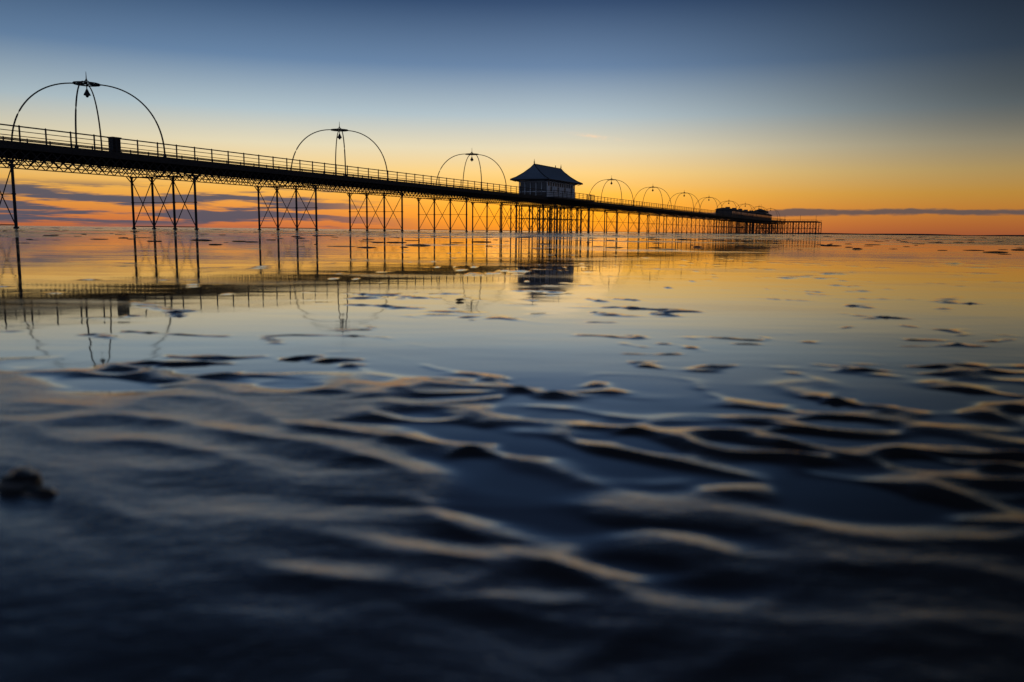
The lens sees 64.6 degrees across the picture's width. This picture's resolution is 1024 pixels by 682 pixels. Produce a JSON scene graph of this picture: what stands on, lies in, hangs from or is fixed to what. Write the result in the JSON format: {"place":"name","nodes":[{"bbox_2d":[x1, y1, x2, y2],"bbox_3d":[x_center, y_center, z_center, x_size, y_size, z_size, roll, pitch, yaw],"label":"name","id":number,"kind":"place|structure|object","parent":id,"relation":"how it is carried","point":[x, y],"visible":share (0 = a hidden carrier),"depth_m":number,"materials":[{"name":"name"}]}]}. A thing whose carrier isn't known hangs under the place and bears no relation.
{"place":"outdoors","nodes":[
{"label":"outdoors","id":0,"kind":"place"},
{"bbox_2d":[0,226,1023,681],"bbox_3d":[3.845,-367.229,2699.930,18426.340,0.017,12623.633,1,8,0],"label":"wet sand beach","id":1,"kind":"structure","parent":0,"point":[262,454],"depth_m":0.71,"materials":[{"name":"sand"}]},
{"bbox_2d":[0,467,42,489],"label":"pebble","id":2,"kind":"object","parent":1,"relation":"on","point":[20,478],"visible":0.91,"depth_m":0.61,"materials":[{"name":"stone"}]},
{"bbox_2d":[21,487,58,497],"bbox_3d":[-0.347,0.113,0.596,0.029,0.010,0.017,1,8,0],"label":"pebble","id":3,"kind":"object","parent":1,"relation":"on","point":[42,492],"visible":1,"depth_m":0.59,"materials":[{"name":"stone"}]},
{"bbox_2d":[0,123,821,233],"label":"pier","id":4,"kind":"structure","parent":1,"relation":"on","point":[46,154],"depth_m":91.03,"materials":[{"name":"paint"}]},
{"bbox_2d":[11,76,166,156],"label":"lamp arch","id":5,"kind":"structure","parent":4,"relation":"on","point":[86,83],"depth_m":67.28,"materials":[{"name":"paint"}]},
{"bbox_2d":[108,137,120,151],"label":"utility cabinet","id":6,"kind":"object","parent":4,"relation":"on","point":[111,140],"visible":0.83,"depth_m":65.74,"materials":[{"name":"metal"}]},
{"bbox_2d":[291,122,388,178],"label":"lamp arch","id":7,"kind":"structure","parent":4,"relation":"on","point":[339,130],"depth_m":96.87,"materials":[{"name":"paint"}]},
{"bbox_2d":[436,152,506,191],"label":"lamp arch","id":8,"kind":"structure","parent":4,"relation":"on","point":[471,153],"depth_m":125.94,"materials":[{"name":"paint"}]},
{"bbox_2d":[510,160,582,198],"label":"pier pavilion","id":9,"kind":"structure","parent":4,"relation":"on","point":[534,176],"depth_m":147.52,"materials":[{"name":"grey wood"}]},
{"bbox_2d":[588,177,633,204],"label":"lamp arch","id":10,"kind":"structure","parent":4,"relation":"on","point":[611,179],"depth_m":183.27,"materials":[{"name":"paint"}]},
{"bbox_2d":[634,186,671,209],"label":"lamp arch","id":11,"kind":"structure","parent":4,"relation":"on","point":[653,190],"depth_m":213.10,"materials":[{"name":"paint"}]},
{"bbox_2d":[667,192,699,210],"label":"lamp arch","id":12,"kind":"structure","parent":4,"relation":"on","point":[684,196],"depth_m":241.78,"materials":[{"name":"paint"}]},
{"bbox_2d":[694,197,722,213],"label":"lamp arch","id":13,"kind":"structure","parent":4,"relation":"on","point":[708,200],"depth_m":270.01,"materials":[{"name":"paint"}]},
{"bbox_2d":[0,227,1023,252],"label":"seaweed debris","id":14,"kind":"object","parent":1,"relation":"on","point":[651,238],"visible":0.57,"depth_m":17.71,"materials":[{"name":"plant"}]},
{"bbox_2d":[0,0,1023,234],"label":"sky","id":15,"kind":"structure","parent":0,"point":[848,116],"materials":[{"name":"blue"}]},
{"bbox_2d":[716,210,771,219],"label":"walls","id":16,"kind":"structure","parent":0,"point":[726,211],"depth_m":298.63,"materials":[{"name":"black"}]},
{"bbox_2d":[715,207,770,214],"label":"roof","id":17,"kind":"structure","parent":16,"relation":"on","point":[760,211],"depth_m":330.18,"materials":[{"name":"black"}]},
{"bbox_2d":[732,211,771,217],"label":"windows","id":18,"kind":"structure","parent":16,"relation":"attached to","point":[764,216],"depth_m":327.51,"materials":[{"name":"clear glass"}]},
{"bbox_2d":[649,232,1023,235],"bbox_3d":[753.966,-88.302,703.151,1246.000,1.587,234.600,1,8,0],"label":"distant sandbank","id":19,"kind":"structure","parent":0,"point":[902,234],"depth_m":705.23,"materials":[{"name":"sand"}]}
]}

